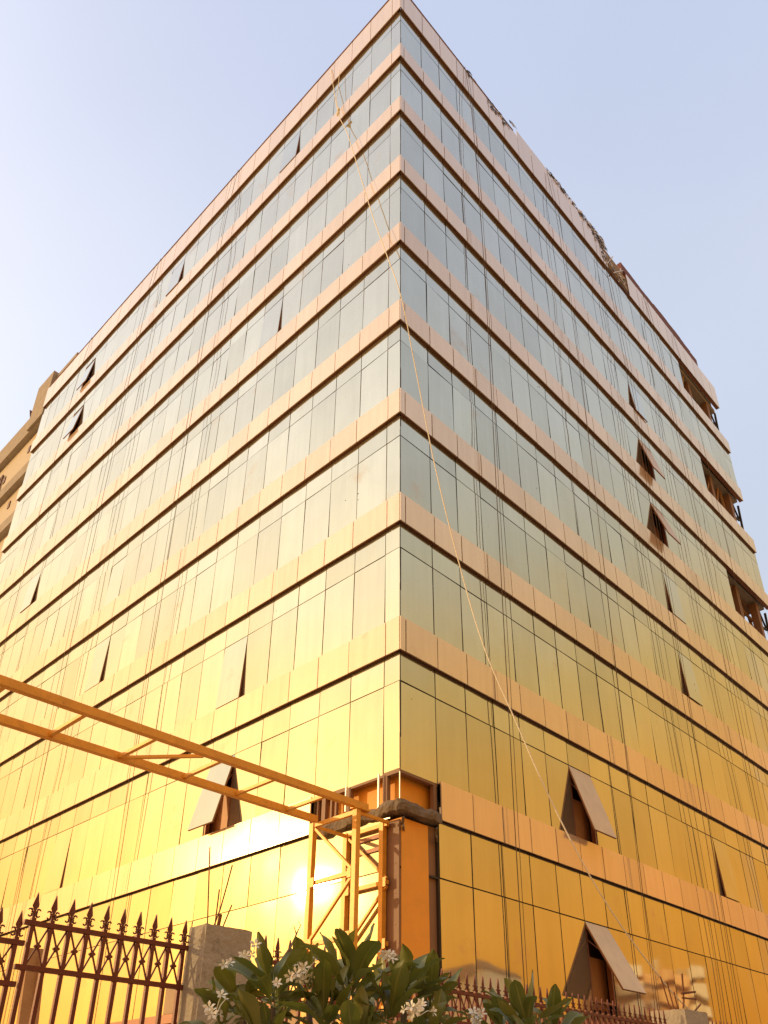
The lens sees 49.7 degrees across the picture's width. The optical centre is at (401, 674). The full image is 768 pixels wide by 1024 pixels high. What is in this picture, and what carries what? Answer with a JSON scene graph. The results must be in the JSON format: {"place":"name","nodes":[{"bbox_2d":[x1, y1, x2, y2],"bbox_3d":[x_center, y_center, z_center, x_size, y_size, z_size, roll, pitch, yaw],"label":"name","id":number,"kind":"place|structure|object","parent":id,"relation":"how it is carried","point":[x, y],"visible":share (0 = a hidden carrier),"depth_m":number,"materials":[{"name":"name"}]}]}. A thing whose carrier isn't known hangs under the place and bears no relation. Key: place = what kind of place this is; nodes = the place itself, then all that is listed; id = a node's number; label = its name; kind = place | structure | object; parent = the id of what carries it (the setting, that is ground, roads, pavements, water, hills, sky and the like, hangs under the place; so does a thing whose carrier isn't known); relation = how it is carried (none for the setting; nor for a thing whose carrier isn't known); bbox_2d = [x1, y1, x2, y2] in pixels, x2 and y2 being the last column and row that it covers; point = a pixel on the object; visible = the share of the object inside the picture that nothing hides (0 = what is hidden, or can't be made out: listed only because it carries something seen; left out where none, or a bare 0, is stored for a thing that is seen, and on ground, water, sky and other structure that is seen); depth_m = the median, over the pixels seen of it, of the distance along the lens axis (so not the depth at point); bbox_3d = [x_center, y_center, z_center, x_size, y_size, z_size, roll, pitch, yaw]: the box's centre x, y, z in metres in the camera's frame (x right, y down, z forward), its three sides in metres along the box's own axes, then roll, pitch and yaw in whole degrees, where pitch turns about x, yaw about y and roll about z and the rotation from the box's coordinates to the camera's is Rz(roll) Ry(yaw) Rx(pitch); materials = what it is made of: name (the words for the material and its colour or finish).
{"place":"outdoors","nodes":[
{"label":"outdoors","id":0,"kind":"place"},
{"bbox_2d":[179,923,471,1023],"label":"plumeria bush","id":1,"kind":"object","parent":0,"point":[403,982],"visible":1,"depth_m":3.83,"materials":[{"name":"green plant"}]},
{"bbox_2d":[281,921,300,958],"bbox_3d":[-0.648,1.724,4.599,0.059,0.737,0.236,-8,-30,14],"label":"dry twig","id":2,"kind":"object","parent":1,"relation":"attached to","point":[291,945],"visible":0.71,"depth_m":4.79,"materials":[{"name":"brown plant"}]},
{"bbox_2d":[0,0,767,639],"label":"sky","id":3,"kind":"structure","parent":0,"point":[121,121],"materials":[{"name":"blue"}]},
{"bbox_2d":[463,970,589,1023],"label":"plumeria bush","id":4,"kind":"object","parent":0,"point":[519,1010],"visible":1,"depth_m":3.86,"materials":[{"name":"green plant"}]},
{"bbox_3d":[4.155,6.576,9.729,0.360,1.030,28.000,-24,-37,37],"label":"boundary wall","id":5,"kind":"object","parent":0,"visible":0},
{"bbox_2d":[0,907,24,1023],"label":"iron fence","id":6,"kind":"object","parent":5,"relation":"on","point":[13,943],"visible":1,"depth_m":4.72,"materials":[{"name":"brown metal"}]},
{"bbox_2d":[8,892,188,1023],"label":"iron fence","id":7,"kind":"object","parent":5,"relation":"on","point":[69,929],"visible":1,"depth_m":5.09,"materials":[{"name":"brown metal"}]},
{"bbox_2d":[256,935,666,1023],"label":"iron fence","id":8,"kind":"object","parent":5,"relation":"on","point":[482,996],"visible":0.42,"depth_m":7.71,"materials":[{"name":"brown metal"}]},
{"label":"ground","id":9,"kind":"structure","parent":0,"visible":0},
{"bbox_2d":[0,410,41,560],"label":"wing building","id":10,"kind":"structure","parent":9,"relation":"on","point":[15,454],"depth_m":50.86,"materials":[{"name":"beige concrete"}]},
{"bbox_2d":[16,948,42,1023],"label":"leaning plank","id":11,"kind":"object","parent":9,"relation":"on","point":[27,995],"visible":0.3,"depth_m":7.43,"materials":[{"name":"brown wood"}]},
{"bbox_2d":[0,675,388,1023],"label":"steel gantry","id":12,"kind":"object","parent":9,"relation":"on","point":[349,874],"visible":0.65,"depth_m":15.01,"materials":[{"name":"yellow metal"}]},
{"bbox_2d":[178,847,252,1023],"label":"concrete pillar","id":13,"kind":"structure","parent":9,"relation":"on","point":[210,945],"depth_m":5.48,"materials":[{"name":"grey concrete"}]},
{"bbox_2d":[0,0,767,1023],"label":"office building","id":14,"kind":"structure","parent":9,"relation":"on","point":[314,624],"depth_m":26.28,"materials":[{"name":"metal"}]},
{"bbox_2d":[20,570,41,612],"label":"open window","id":15,"kind":"structure","parent":14,"relation":"in","point":[31,592],"depth_m":38.44,"materials":[{"name":"glass"}]},
{"bbox_2d":[0,337,91,660],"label":"hanging cable","id":16,"kind":"object","parent":14,"relation":"attached to","point":[41,506],"visible":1,"depth_m":41.01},
{"bbox_2d":[43,828,72,893],"bbox_3d":[-10.920,5.970,26.484,1.051,1.985,0.182,-24,-37,37],"label":"open window","id":17,"kind":"structure","parent":14,"relation":"in","point":[54,880],"depth_m":26.40,"materials":[{"name":"glass"}]},
{"bbox_2d":[63,405,83,438],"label":"open window","id":18,"kind":"structure","parent":14,"relation":"in","point":[74,420],"depth_m":43.67,"materials":[{"name":"glass"}]},
{"bbox_2d":[0,266,155,968],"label":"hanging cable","id":19,"kind":"object","parent":14,"relation":"hanging from","point":[67,639],"visible":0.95,"depth_m":31.91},
{"bbox_2d":[1,261,159,979],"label":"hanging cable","id":20,"kind":"object","parent":14,"relation":"hanging from","point":[72,636],"visible":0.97,"depth_m":31.59,"materials":[{"name":"black"}]},
{"bbox_2d":[76,358,95,389],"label":"open window","id":21,"kind":"structure","parent":14,"relation":"in","point":[83,380],"depth_m":45.41,"materials":[{"name":"glass"}]},
{"bbox_2d":[84,636,110,692],"bbox_3d":[-10.885,-0.280,29.958,1.275,2.085,0.376,-24,-37,37],"label":"open window","id":22,"kind":"structure","parent":14,"relation":"in","point":[96,672],"depth_m":29.84,"materials":[{"name":"glass"}]},
{"bbox_2d":[94,172,237,1023],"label":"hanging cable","id":23,"kind":"object","parent":14,"relation":"attached to","point":[157,624],"visible":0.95,"depth_m":26.65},
{"bbox_2d":[106,178,232,929],"bbox_3d":[-8.022,-5.803,29.328,0.189,41.000,0.290,-24,-37,37],"label":"hanging cable","id":24,"kind":"object","parent":14,"relation":"hanging from","point":[162,567],"visible":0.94,"depth_m":27.89,"materials":[{"name":"brown"}]},
{"bbox_2d":[165,259,184,295],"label":"open window","id":25,"kind":"structure","parent":14,"relation":"in","point":[176,277],"depth_m":40.19,"materials":[{"name":"glass"}]},
{"bbox_2d":[187,755,234,835],"bbox_3d":[-4.756,3.126,21.202,1.275,2.085,0.757,-24,-37,37],"label":"open window","id":26,"kind":"structure","parent":14,"relation":"in","point":[213,808],"depth_m":21.17,"materials":[{"name":"glass"}]},
{"bbox_2d":[215,636,247,708],"bbox_3d":[-4.626,0.037,23.056,1.275,2.085,0.376,-24,-37,37],"label":"open window","id":27,"kind":"structure","parent":14,"relation":"in","point":[232,673],"depth_m":22.93,"materials":[{"name":"glass"}]},
{"bbox_2d":[259,298,282,348],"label":"open window","id":28,"kind":"structure","parent":14,"relation":"in","point":[272,319],"depth_m":29.88,"materials":[{"name":"mirror"}]},
{"bbox_2d":[279,131,300,172],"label":"open window","id":29,"kind":"structure","parent":14,"relation":"in","point":[291,150],"depth_m":35.03,"materials":[{"name":"mirror"}]},
{"bbox_2d":[336,70,339,115],"bbox_3d":[-2.501,-23.233,32.970,0.131,3.939,0.437,14,-32,-24],"label":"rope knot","id":30,"kind":"object","parent":14,"relation":"attached to","point":[338,110],"visible":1,"depth_m":32.34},
{"bbox_2d":[465,69,524,990],"bbox_3d":[2.716,-8.044,25.249,0.268,41.001,0.387,-16,-33,27],"label":"hanging cable","id":31,"kind":"object","parent":14,"relation":"attached to","point":[501,580],"visible":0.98,"depth_m":21.72,"materials":[{"name":"brown"}]},
{"bbox_2d":[467,70,527,986],"bbox_3d":[2.800,-8.001,25.328,0.256,41.000,0.441,-17,-33,28],"label":"hanging cable","id":32,"kind":"object","parent":14,"relation":"attached to","point":[504,580],"visible":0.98,"depth_m":21.82,"materials":[{"name":"brown"}]},
{"bbox_2d":[331,71,689,1009],"bbox_3d":[4.985,-7.715,25.131,15.432,40.825,4.109,7,-30,-13],"label":"slack rope","id":33,"kind":"object","parent":14,"relation":"hanging from","point":[473,613],"visible":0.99,"depth_m":18.07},
{"bbox_2d":[568,766,616,844],"bbox_3d":[4.926,3.478,21.849,0.856,2.085,1.275,-24,-37,37],"label":"open window","id":34,"kind":"structure","parent":14,"relation":"in","point":[591,807],"depth_m":21.91,"materials":[{"name":"beige glass"}]},
{"bbox_2d":[547,173,657,1009],"bbox_3d":[6.742,-5.993,28.989,0.268,41.001,0.826,-20,-35,32],"label":"hanging cable","id":35,"kind":"object","parent":14,"relation":"attached to","point":[612,636],"visible":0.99,"depth_m":25.52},
{"bbox_2d":[550,176,654,1005],"bbox_3d":[6.760,-5.983,29.007,0.258,41.000,1.310,-22,-36,34],"label":"hanging cable","id":36,"kind":"object","parent":14,"relation":"attached to","point":[611,633],"visible":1,"depth_m":25.59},
{"bbox_2d":[585,922,646,1011],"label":"open window","id":37,"kind":"structure","parent":14,"relation":"in","point":[617,964],"depth_m":19.98,"materials":[{"name":"beige glass"}]},
{"bbox_2d":[627,380,647,421],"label":"open window","id":38,"kind":"structure","parent":14,"relation":"in","point":[641,411],"depth_m":37.72,"materials":[{"name":"mirror"}]},
{"bbox_2d":[638,439,664,479],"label":"open window","id":39,"kind":"structure","parent":14,"relation":"in","point":[652,463],"depth_m":36.07,"materials":[{"name":"grey glass"}]},
{"bbox_2d":[650,503,680,546],"bbox_3d":[10.809,-6.130,34.274,0.823,2.085,1.275,-24,-37,37],"label":"open window","id":40,"kind":"structure","parent":14,"relation":"in","point":[664,524],"depth_m":34.38,"materials":[{"name":"grey glass"}]},
{"bbox_2d":[597,237,736,1021],"bbox_3d":[9.869,-4.396,31.901,0.264,41.001,0.560,-19,-34,30],"label":"hanging cable","id":41,"kind":"object","parent":14,"relation":"attached to","point":[676,661],"visible":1,"depth_m":29.34,"materials":[{"name":"black"}]},
{"bbox_2d":[600,241,742,1023],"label":"hanging cable","id":42,"kind":"object","parent":14,"relation":"attached to","point":[681,664],"visible":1,"depth_m":29.58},
{"bbox_2d":[607,253,739,1022],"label":"hanging cable","id":43,"kind":"object","parent":14,"relation":"attached to","point":[684,671],"visible":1,"depth_m":29.66,"materials":[{"name":"black"}]},
{"bbox_2d":[663,573,685,623],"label":"open window","id":44,"kind":"structure","parent":14,"relation":"in","point":[677,607],"depth_m":32.55,"materials":[{"name":"mirror"}]},
{"bbox_2d":[677,651,702,705],"bbox_3d":[10.665,0.248,30.930,0.424,2.085,1.275,-24,-37,37],"label":"open window","id":45,"kind":"structure","parent":14,"relation":"in","point":[693,693],"depth_m":30.81,"materials":[{"name":"glass"}]},
{"bbox_2d":[643,297,767,877],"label":"hanging cable","id":46,"kind":"object","parent":14,"relation":"attached to","point":[714,611],"visible":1,"depth_m":34.28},
{"bbox_2d":[647,302,767,861],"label":"hanging cable","id":47,"kind":"object","parent":14,"relation":"attached to","point":[714,595],"visible":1,"depth_m":35.31,"materials":[{"name":"brown"}]},
{"bbox_2d":[673,335,767,730],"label":"hanging cable","id":48,"kind":"object","parent":14,"relation":"attached to","point":[726,543],"visible":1,"depth_m":39.42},
{"bbox_2d":[712,838,740,902],"bbox_3d":[10.655,6.565,27.476,0.390,2.085,1.275,-24,-37,37],"label":"open window","id":49,"kind":"structure","parent":14,"relation":"in","point":[729,890],"depth_m":27.35,"materials":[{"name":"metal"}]},
{"bbox_2d":[650,973,708,1023],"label":"concrete pillar","id":50,"kind":"structure","parent":9,"relation":"on","point":[682,1015],"depth_m":10.01,"materials":[{"name":"beige concrete"}]}
]}

